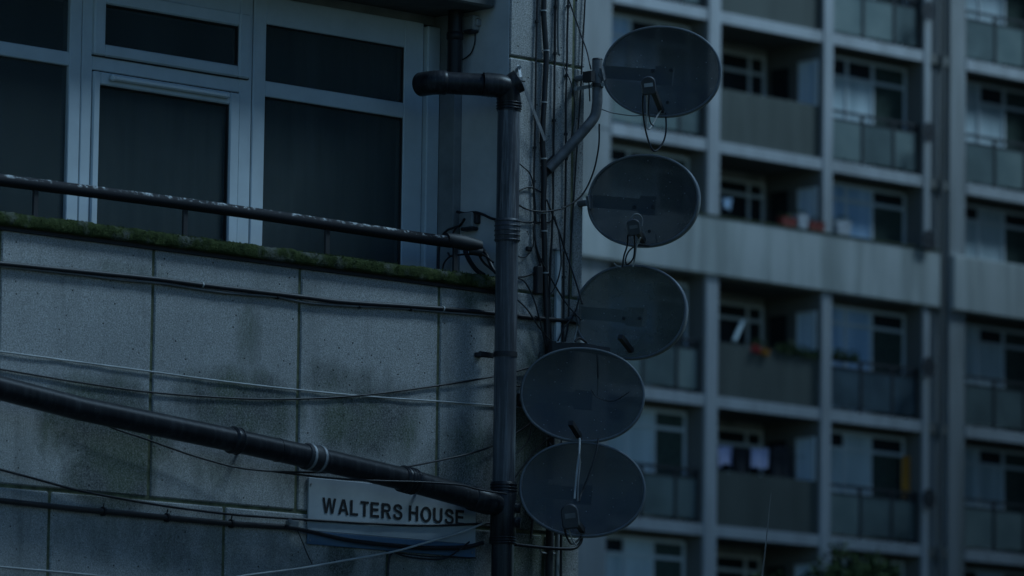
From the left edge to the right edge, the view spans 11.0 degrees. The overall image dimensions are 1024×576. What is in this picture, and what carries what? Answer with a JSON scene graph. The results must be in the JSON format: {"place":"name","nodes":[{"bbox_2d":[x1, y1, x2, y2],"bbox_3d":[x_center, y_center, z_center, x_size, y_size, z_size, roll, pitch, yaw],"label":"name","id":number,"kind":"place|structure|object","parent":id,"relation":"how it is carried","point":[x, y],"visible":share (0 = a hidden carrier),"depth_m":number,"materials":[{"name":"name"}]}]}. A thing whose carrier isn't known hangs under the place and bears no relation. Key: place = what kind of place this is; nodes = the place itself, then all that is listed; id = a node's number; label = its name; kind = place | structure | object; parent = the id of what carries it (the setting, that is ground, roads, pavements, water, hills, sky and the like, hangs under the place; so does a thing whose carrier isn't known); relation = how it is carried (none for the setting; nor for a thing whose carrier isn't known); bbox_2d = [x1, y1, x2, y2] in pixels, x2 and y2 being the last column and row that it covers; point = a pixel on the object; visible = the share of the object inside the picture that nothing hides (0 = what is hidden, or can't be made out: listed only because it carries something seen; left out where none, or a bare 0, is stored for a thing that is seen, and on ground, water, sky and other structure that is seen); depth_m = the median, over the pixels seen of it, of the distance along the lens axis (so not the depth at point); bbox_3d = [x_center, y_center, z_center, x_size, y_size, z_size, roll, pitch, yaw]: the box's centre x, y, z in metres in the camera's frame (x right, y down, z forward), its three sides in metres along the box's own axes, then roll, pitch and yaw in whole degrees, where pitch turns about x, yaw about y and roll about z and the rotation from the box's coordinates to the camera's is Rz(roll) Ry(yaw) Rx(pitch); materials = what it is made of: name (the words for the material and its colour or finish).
{"place":"outdoors","nodes":[
{"label":"outdoors","id":0,"kind":"place"},
{"bbox_2d":[578,0,1023,575],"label":"tower block","id":1,"kind":"structure","parent":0,"point":[824,110],"depth_m":113.22,"materials":[{"name":"concrete"}]},
{"bbox_2d":[606,535,684,575],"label":"window","id":2,"kind":"structure","parent":1,"relation":"in","point":[625,555],"depth_m":108.66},
{"bbox_2d":[607,407,685,521],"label":"wall","id":3,"kind":"structure","parent":1,"relation":"in","point":[658,437],"depth_m":109.19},
{"bbox_2d":[610,145,688,169],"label":"window","id":4,"kind":"structure","parent":1,"relation":"in","point":[617,152],"depth_m":109.40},
{"bbox_2d":[612,13,689,135],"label":"window","id":5,"kind":"structure","parent":1,"relation":"in","point":[621,24],"depth_m":109.59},
{"bbox_2d":[644,283,687,391],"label":"window","id":6,"kind":"structure","parent":1,"relation":"in","point":[684,286],"depth_m":109.91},
{"bbox_2d":[723,198,731,210],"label":"hanging cloth","id":7,"kind":"object","parent":1,"relation":"hanging from","point":[727,202],"visible":1,"depth_m":110.93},
{"bbox_2d":[732,319,744,342],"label":"leaning board","id":8,"kind":"object","parent":1,"relation":"on","point":[738,330],"visible":1,"depth_m":110.67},
{"bbox_2d":[716,553,761,575],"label":"window","id":9,"kind":"structure","parent":1,"relation":"in","point":[726,564],"depth_m":112.11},
{"bbox_2d":[717,426,762,529],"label":"window","id":10,"kind":"structure","parent":1,"relation":"in","point":[734,437],"depth_m":112.46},
{"bbox_2d":[718,300,763,346],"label":"window","id":11,"kind":"structure","parent":1,"relation":"in","point":[730,314],"depth_m":112.79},
{"bbox_2d":[719,176,764,221],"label":"window","id":12,"kind":"structure","parent":1,"relation":"in","point":[748,197],"depth_m":113.15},
{"bbox_2d":[720,49,765,95],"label":"window","id":13,"kind":"structure","parent":1,"relation":"in","point":[741,72],"depth_m":113.48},
{"bbox_2d":[747,337,769,356],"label":"flower basket","id":14,"kind":"object","parent":1,"relation":"attached to","point":[763,351],"visible":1,"depth_m":110.94,"materials":[{"name":"orange plant"}]},
{"bbox_2d":[718,444,805,456],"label":"washing line","id":15,"kind":"object","parent":1,"relation":"attached to","point":[762,452],"visible":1,"depth_m":111.40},
{"bbox_2d":[718,446,731,466],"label":"hanging cloth","id":16,"kind":"object","parent":15,"relation":"hanging from","point":[725,454],"visible":1,"depth_m":110.34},
{"bbox_2d":[734,447,748,473],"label":"hanging cloth","id":17,"kind":"object","parent":15,"relation":"hanging from","point":[741,460],"visible":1,"depth_m":110.75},
{"bbox_2d":[751,449,768,469],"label":"hanging cloth","id":18,"kind":"object","parent":15,"relation":"hanging from","point":[759,458],"visible":1,"depth_m":111.09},
{"bbox_2d":[771,446,790,477],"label":"hanging cloth","id":19,"kind":"object","parent":15,"relation":"hanging from","point":[780,466],"visible":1,"depth_m":111.62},
{"bbox_2d":[767,566,785,575],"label":"balcony door","id":20,"kind":"structure","parent":1,"relation":"in","point":[781,568],"depth_m":112.38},
{"bbox_2d":[768,440,785,531],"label":"balcony door","id":21,"kind":"structure","parent":1,"relation":"in","point":[774,443],"depth_m":112.82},
{"bbox_2d":[769,315,786,350],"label":"balcony door","id":22,"kind":"structure","parent":1,"relation":"in","point":[777,324],"depth_m":113.07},
{"bbox_2d":[770,190,787,224],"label":"balcony door","id":23,"kind":"structure","parent":1,"relation":"in","point":[778,200],"depth_m":113.40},
{"bbox_2d":[771,68,788,100],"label":"balcony door","id":24,"kind":"structure","parent":1,"relation":"in","point":[779,77],"depth_m":113.70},
{"bbox_2d":[776,212,796,226],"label":"planter","id":25,"kind":"object","parent":1,"relation":"on","point":[787,221],"visible":1,"depth_m":111.59,"materials":[{"name":"ceramic"}]},
{"bbox_2d":[774,340,801,356],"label":"balcony plant","id":26,"kind":"object","parent":1,"relation":"on","point":[790,349],"visible":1,"depth_m":111.53,"materials":[{"name":"green plant"}]},
{"bbox_2d":[792,210,808,228],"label":"planter","id":27,"kind":"object","parent":1,"relation":"on","point":[802,220],"visible":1,"depth_m":111.93,"materials":[{"name":"white plastic"}]},
{"bbox_2d":[794,563,814,575],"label":"window","id":28,"kind":"structure","parent":1,"relation":"in","point":[799,569],"depth_m":111.89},
{"bbox_2d":[795,437,815,480],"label":"window","id":29,"kind":"structure","parent":1,"relation":"in","point":[805,467],"depth_m":112.11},
{"bbox_2d":[796,311,816,354],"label":"window","id":30,"kind":"structure","parent":1,"relation":"in","point":[806,322],"depth_m":112.46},
{"bbox_2d":[797,187,817,221],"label":"window","id":31,"kind":"structure","parent":1,"relation":"in","point":[807,198],"depth_m":112.79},
{"bbox_2d":[797,59,817,105],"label":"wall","id":32,"kind":"structure","parent":1,"relation":"in","point":[807,70],"depth_m":113.12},
{"bbox_2d":[798,345,819,358],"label":"balcony plant","id":33,"kind":"object","parent":1,"relation":"on","point":[805,352],"visible":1,"depth_m":111.96,"materials":[{"name":"green plant"}]},
{"bbox_2d":[808,216,825,231],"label":"planter","id":34,"kind":"object","parent":1,"relation":"on","point":[815,225],"visible":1,"depth_m":112.23,"materials":[{"name":"ceramic"}]},
{"bbox_2d":[832,215,851,235],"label":"planter","id":35,"kind":"object","parent":1,"relation":"on","point":[841,227],"visible":1,"depth_m":112.78,"materials":[{"name":"white plastic"}]},
{"bbox_2d":[831,347,859,362],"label":"balcony plant","id":36,"kind":"object","parent":1,"relation":"on","point":[843,357],"visible":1,"depth_m":112.76,"materials":[{"name":"green plant"}]},
{"bbox_2d":[830,555,903,575],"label":"window","id":37,"kind":"structure","parent":1,"relation":"in","point":[844,561],"depth_m":113.68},
{"bbox_2d":[830,430,904,542],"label":"window","id":38,"kind":"structure","parent":1,"relation":"in","point":[857,459],"depth_m":113.65,"materials":[{"name":"glass"}]},
{"bbox_2d":[831,305,904,418],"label":"window","id":39,"kind":"structure","parent":1,"relation":"in","point":[878,337],"depth_m":114.04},
{"bbox_2d":[832,182,905,244],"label":"window","id":40,"kind":"structure","parent":1,"relation":"in","point":[875,214],"depth_m":114.43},
{"bbox_2d":[833,55,905,172],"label":"window","id":41,"kind":"structure","parent":1,"relation":"in","point":[859,86],"depth_m":114.68,"materials":[{"name":"glass"}]},
{"bbox_2d":[833,0,906,46],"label":"window","id":42,"kind":"structure","parent":1,"relation":"in","point":[904,2],"depth_m":115.04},
{"bbox_2d":[901,456,909,497],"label":"hanging cloth","id":43,"kind":"object","parent":1,"relation":"hanging from","point":[905,473],"visible":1,"depth_m":114.19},
{"bbox_2d":[922,489,935,508],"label":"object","id":44,"kind":"object","parent":1,"relation":"attached to","point":[929,498],"depth_m":113.84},
{"bbox_2d":[922,230,935,249],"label":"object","id":45,"kind":"object","parent":1,"relation":"attached to","point":[929,240],"depth_m":114.52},
{"bbox_2d":[922,357,935,376],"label":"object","id":46,"kind":"object","parent":1,"relation":"attached to","point":[928,366],"depth_m":114.18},
{"bbox_2d":[922,122,935,141],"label":"satellite dish","id":47,"kind":"object","parent":1,"relation":"attached to","point":[929,132],"depth_m":114.80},
{"bbox_2d":[922,1,935,20],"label":"satellite dish","id":48,"kind":"object","parent":1,"relation":"attached to","point":[929,10],"depth_m":115.12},
{"bbox_2d":[964,568,1023,575],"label":"window","id":49,"kind":"structure","parent":1,"relation":"in","point":[967,571],"depth_m":116.12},
{"bbox_2d":[964,445,1023,554],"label":"window","id":50,"kind":"structure","parent":1,"relation":"in","point":[991,474],"depth_m":116.57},
{"bbox_2d":[965,324,1023,432],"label":"window","id":51,"kind":"structure","parent":1,"relation":"in","point":[990,352],"depth_m":116.88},
{"bbox_2d":[965,204,1023,264],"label":"window","id":52,"kind":"structure","parent":1,"relation":"in","point":[993,234],"depth_m":117.23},
{"bbox_2d":[966,80,1023,192],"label":"window","id":53,"kind":"structure","parent":1,"relation":"in","point":[992,111],"depth_m":117.57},
{"bbox_2d":[966,0,1023,69],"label":"window","id":54,"kind":"structure","parent":1,"relation":"in","point":[1013,9],"depth_m":117.95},
{"label":"ground","id":55,"kind":"structure","parent":0,"visible":0},
{"bbox_2d":[0,0,584,575],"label":"apartment building","id":56,"kind":"structure","parent":55,"relation":"on","point":[320,148],"depth_m":25.25,"materials":[{"name":"concrete"}]},
{"bbox_2d":[0,0,81,219],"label":"window","id":57,"kind":"structure","parent":56,"relation":"in","point":[40,40],"depth_m":24.80,"materials":[{"name":"white plastic"}]},
{"bbox_2d":[0,566,105,575],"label":"cable","id":58,"kind":"object","parent":56,"relation":"attached to","point":[42,570],"visible":1,"depth_m":23.94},
{"bbox_2d":[0,498,286,529],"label":"conduit","id":59,"kind":"object","parent":56,"relation":"attached to","point":[167,517],"visible":1,"depth_m":24.33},
{"bbox_2d":[77,0,252,242],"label":"window","id":60,"kind":"structure","parent":56,"relation":"in","point":[165,85],"depth_m":25.30,"materials":[{"name":"white plastic"}]},
{"bbox_2d":[0,468,489,526],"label":"cable","id":61,"kind":"object","parent":56,"relation":"attached to","point":[225,513],"visible":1,"depth_m":24.72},
{"bbox_2d":[0,266,491,316],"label":"cable","id":62,"kind":"object","parent":56,"relation":"attached to","point":[225,292],"visible":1,"depth_m":24.85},
{"bbox_2d":[0,375,503,514],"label":"waste pipe","id":63,"kind":"object","parent":56,"relation":"attached to","point":[234,440],"visible":1,"depth_m":24.50,"materials":[{"name":"black plastic"}]},
{"bbox_2d":[109,422,530,473],"bbox_3d":[-0.860,0.682,25.024,2.873,0.412,0.163,8,-10,-43],"label":"cable","id":64,"kind":"object","parent":63,"relation":"attached to","point":[216,462],"visible":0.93,"depth_m":24.76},
{"bbox_2d":[250,467,506,494],"bbox_3d":[-0.584,0.910,25.167,1.497,0.038,0.127,6,-9,-37],"label":"cable","id":65,"kind":"object","parent":63,"relation":"on","point":[397,481],"visible":1,"depth_m":25.10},
{"bbox_2d":[0,351,521,407],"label":"cable","id":66,"kind":"object","parent":56,"relation":"attached to","point":[244,383],"visible":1,"depth_m":24.81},
{"bbox_2d":[0,367,528,399],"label":"cable","id":67,"kind":"object","parent":56,"relation":"attached to","point":[67,380],"visible":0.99,"depth_m":24.85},
{"bbox_2d":[0,261,575,323],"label":"cable","id":68,"kind":"object","parent":56,"relation":"attached to","point":[240,289],"visible":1,"depth_m":24.94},
{"bbox_2d":[286,519,298,526],"bbox_3d":[-1.030,1.102,24.938,0.075,0.042,0.047,7,-10,-43],"label":"cable clamp","id":69,"kind":"object","parent":56,"relation":"attached to","point":[291,522],"visible":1,"depth_m":24.93,"materials":[{"name":"grey plastic"}]},
{"bbox_2d":[248,0,439,268],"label":"window","id":70,"kind":"structure","parent":56,"relation":"in","point":[340,129],"depth_m":26.07,"materials":[{"name":"white plastic"}]},
{"bbox_2d":[238,522,485,575],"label":"cable","id":71,"kind":"object","parent":56,"relation":"attached to","point":[368,556],"visible":1,"depth_m":25.18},
{"bbox_2d":[306,477,475,556],"bbox_3d":[-0.568,1.096,25.399,1.071,0.314,0.014,7,-10,-43],"label":"name sign","id":72,"kind":"object","parent":56,"relation":"attached to","point":[331,499],"visible":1,"depth_m":25.35,"materials":[{"name":"white metal"}]},
{"bbox_2d":[284,525,483,549],"bbox_3d":[-0.600,1.195,25.324,1.259,0.069,0.024,7,-10,-43],"label":"cable","id":73,"kind":"object","parent":72,"relation":"attached to","point":[375,543],"visible":1,"depth_m":25.28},
{"bbox_2d":[395,541,469,559],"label":"cable","id":74,"kind":"object","parent":73,"relation":"hanging from","point":[462,547],"visible":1,"depth_m":25.51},
{"bbox_2d":[397,552,475,558],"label":"cable","id":75,"kind":"object","parent":56,"relation":"attached to","point":[435,556],"visible":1,"depth_m":25.54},
{"bbox_2d":[437,218,464,268],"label":"cable","id":76,"kind":"object","parent":56,"relation":"attached to","point":[438,254],"visible":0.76,"depth_m":26.34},
{"bbox_2d":[446,9,463,71],"bbox_3d":[-0.283,-1.213,26.356,0.085,0.318,0.085,1,-7,0],"label":"down pipe","id":77,"kind":"object","parent":56,"relation":"attached to","point":[454,35],"visible":0.84,"depth_m":26.33,"materials":[{"name":"black plastic"}]},
{"bbox_2d":[412,70,524,575],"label":"soil pipe","id":78,"kind":"object","parent":56,"relation":"attached to","point":[505,91],"visible":1,"depth_m":25.84,"materials":[{"name":"grey plastic"}]},
{"bbox_2d":[459,212,479,231],"bbox_3d":[-0.210,-0.326,26.254,0.050,0.089,0.118,7,-10,-43],"label":"junction box","id":79,"kind":"object","parent":56,"relation":"attached to","point":[471,221],"visible":1,"depth_m":26.23,"materials":[{"name":"grey plastic"}]},
{"bbox_2d":[456,210,495,219],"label":"cable","id":80,"kind":"object","parent":79,"relation":"attached to","point":[482,214],"visible":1,"depth_m":26.19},
{"bbox_2d":[462,15,480,33],"bbox_3d":[-0.203,-1.304,26.385,0.050,0.088,0.102,7,-10,-43],"label":"junction box","id":81,"kind":"object","parent":56,"relation":"attached to","point":[471,24],"visible":1,"depth_m":26.36,"materials":[{"name":"grey plastic"}]},
{"bbox_2d":[463,251,485,274],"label":"cable","id":82,"kind":"object","parent":56,"relation":"attached to","point":[472,264],"visible":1,"depth_m":26.14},
{"bbox_2d":[482,247,494,273],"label":"cable","id":83,"kind":"object","parent":56,"relation":"attached to","point":[489,262],"visible":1,"depth_m":26.04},
{"bbox_2d":[520,164,536,223],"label":"cable","id":84,"kind":"object","parent":56,"relation":"attached to","point":[533,190],"visible":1,"depth_m":26.18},
{"bbox_2d":[517,65,545,140],"bbox_3d":[0.080,-0.911,26.219,0.065,0.366,0.203,-6,-10,42],"label":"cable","id":85,"kind":"object","parent":56,"relation":"attached to","point":[532,107],"visible":1,"depth_m":26.19,"materials":[{"name":"metal"}]},
{"bbox_2d":[518,278,547,352],"bbox_3d":[0.102,0.136,26.110,0.230,0.366,0.010,8,-10,-43],"label":"cable","id":86,"kind":"object","parent":56,"relation":"attached to","point":[537,312],"visible":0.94,"depth_m":26.13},
{"bbox_2d":[515,436,550,477],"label":"cable","id":87,"kind":"object","parent":56,"relation":"attached to","point":[530,456],"visible":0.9,"depth_m":25.98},
{"bbox_2d":[517,299,552,340],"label":"cable","id":88,"kind":"object","parent":56,"relation":"attached to","point":[523,305],"visible":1,"depth_m":26.09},
{"bbox_2d":[533,0,540,265],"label":"cable","id":89,"kind":"object","parent":56,"relation":"attached to","point":[534,146],"visible":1,"depth_m":26.25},
{"bbox_2d":[533,266,542,294],"bbox_3d":[0.128,-0.038,26.171,0.040,0.137,0.033,7,-10,-43],"label":"cable cover","id":90,"kind":"object","parent":56,"relation":"attached to","point":[538,281],"visible":1,"depth_m":26.16,"materials":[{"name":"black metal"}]},
{"bbox_2d":[540,0,549,354],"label":"cable","id":91,"kind":"object","parent":56,"relation":"attached to","point":[543,158],"visible":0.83,"depth_m":26.25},
{"bbox_2d":[514,538,582,554],"bbox_3d":[0.162,1.247,25.998,0.455,0.101,0.073,7,-10,-43],"label":"bracket","id":92,"kind":"object","parent":56,"relation":"attached to","point":[578,545],"visible":0.93,"depth_m":25.98,"materials":[{"name":"plastic"}]},
{"bbox_2d":[545,341,556,575],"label":"dish pole","id":93,"kind":"object","parent":56,"relation":"attached to","point":[549,557],"visible":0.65,"depth_m":26.01,"materials":[{"name":"black metal"}]},
{"bbox_2d":[518,438,645,545],"bbox_3d":[0.254,0.990,25.732,0.630,0.527,0.521,-5,-9,40],"label":"satellite dish","id":94,"kind":"object","parent":93,"relation":"attached to","point":[579,490],"visible":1,"depth_m":25.76,"materials":[{"name":"plastic"}]},
{"bbox_2d":[519,347,644,442],"bbox_3d":[0.316,0.521,25.871,0.596,0.472,0.350,-5,-9,36],"label":"satellite dish","id":95,"kind":"object","parent":93,"relation":"attached to","point":[575,394],"visible":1,"depth_m":25.87,"materials":[{"name":"plastic"}]},
{"bbox_2d":[548,0,557,339],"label":"cable","id":96,"kind":"object","parent":56,"relation":"attached to","point":[554,95],"visible":1,"depth_m":26.33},
{"bbox_2d":[549,216,561,296],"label":"cable","id":97,"kind":"object","parent":56,"relation":"attached to","point":[560,258],"visible":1,"depth_m":26.24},
{"bbox_2d":[533,221,581,319],"bbox_3d":[0.210,-0.081,26.227,0.280,0.472,0.065,5,-8,-29],"label":"cable","id":98,"kind":"object","parent":56,"relation":"attached to","point":[569,307],"visible":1,"depth_m":26.20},
{"bbox_2d":[555,533,559,575],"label":"conduit","id":99,"kind":"object","parent":56,"relation":"attached to","point":[557,541],"visible":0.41,"depth_m":26.07,"materials":[{"name":"metal"}]},
{"bbox_2d":[554,251,561,342],"bbox_3d":[0.225,0.065,26.260,0.033,0.513,0.020,7,-10,-43],"label":"cable trunking","id":100,"kind":"object","parent":56,"relation":"attached to","point":[557,312],"visible":0.58,"depth_m":26.25,"materials":[{"name":"white plastic"}]},
{"bbox_2d":[557,0,560,55],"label":"conduit","id":101,"kind":"object","parent":56,"relation":"attached to","point":[558,29],"visible":1,"depth_m":26.41,"materials":[{"name":"grey plastic"}]},
{"bbox_2d":[559,535,562,575],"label":"cable","id":102,"kind":"object","parent":56,"relation":"attached to","point":[561,557],"visible":0.73,"depth_m":26.09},
{"bbox_2d":[546,199,582,304],"bbox_3d":[0.249,-0.175,26.271,0.215,0.510,0.067,4,-8,-24],"label":"cable","id":103,"kind":"object","parent":56,"relation":"attached to","point":[566,254],"visible":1,"depth_m":26.29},
{"bbox_2d":[562,0,569,341],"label":"cable","id":104,"kind":"object","parent":56,"relation":"attached to","point":[565,135],"visible":1,"depth_m":26.37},
{"bbox_2d":[546,58,604,176],"bbox_3d":[0.299,-0.838,26.373,0.313,0.600,0.178,1,-7,0],"label":"dish mast","id":105,"kind":"object","parent":56,"relation":"attached to","point":[563,153],"visible":1,"depth_m":26.33,"materials":[{"name":"metal"}]},
{"bbox_2d":[519,124,599,211],"bbox_3d":[0.210,-0.594,26.285,0.473,0.465,0.100,5,-8,-28],"label":"cable","id":106,"kind":"object","parent":105,"relation":"attached to","point":[578,198],"visible":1,"depth_m":26.38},
{"bbox_2d":[563,64,575,159],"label":"cable","id":107,"kind":"object","parent":105,"relation":"attached to","point":[574,101],"visible":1,"depth_m":26.39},
{"bbox_2d":[574,26,721,151],"bbox_3d":[0.680,-0.984,26.443,0.503,0.654,0.552,7,-10,-43],"label":"satellite dish","id":108,"kind":"object","parent":105,"relation":"attached to","point":[656,72],"visible":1,"depth_m":26.50,"materials":[{"name":"plastic"}]},
{"bbox_2d":[568,0,591,69],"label":"cable","id":109,"kind":"object","parent":108,"relation":"attached to","point":[580,34],"visible":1,"depth_m":26.46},
{"bbox_2d":[565,0,585,341],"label":"cable","id":110,"kind":"object","parent":56,"relation":"attached to","point":[575,172],"visible":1,"depth_m":26.41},
{"bbox_2d":[548,337,609,351],"bbox_3d":[0.313,0.314,26.117,0.315,0.139,0.164,-1,-7,15],"label":"wall bracket","id":111,"kind":"object","parent":56,"relation":"attached to","point":[552,347],"depth_m":26.09,"materials":[{"name":"black metal"}]},
{"bbox_2d":[566,265,688,360],"bbox_3d":[0.566,0.116,26.230,0.617,0.479,0.248,-3,-8,25],"label":"satellite dish","id":112,"kind":"object","parent":56,"relation":"attached to","point":[631,313],"visible":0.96,"depth_m":26.28,"materials":[{"name":"metal"}]},
{"bbox_2d":[577,154,700,267],"bbox_3d":[0.602,-0.374,26.384,0.435,0.594,0.562,6,-9,-35],"label":"satellite dish","id":113,"kind":"object","parent":56,"relation":"attached to","point":[636,201],"visible":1,"depth_m":26.43,"materials":[{"name":"metal"}]},
{"bbox_2d":[747,541,902,575],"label":"tree","id":114,"kind":"object","parent":55,"relation":"on","point":[865,568],"visible":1,"depth_m":88.37,"materials":[{"name":"green plant"}]},
{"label":"footpath","id":115,"kind":"structure","parent":0,"visible":0},
{"bbox_2d":[762,497,770,575],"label":"whip aerial","id":116,"kind":"object","parent":115,"relation":"on","point":[766,541],"visible":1,"depth_m":27.00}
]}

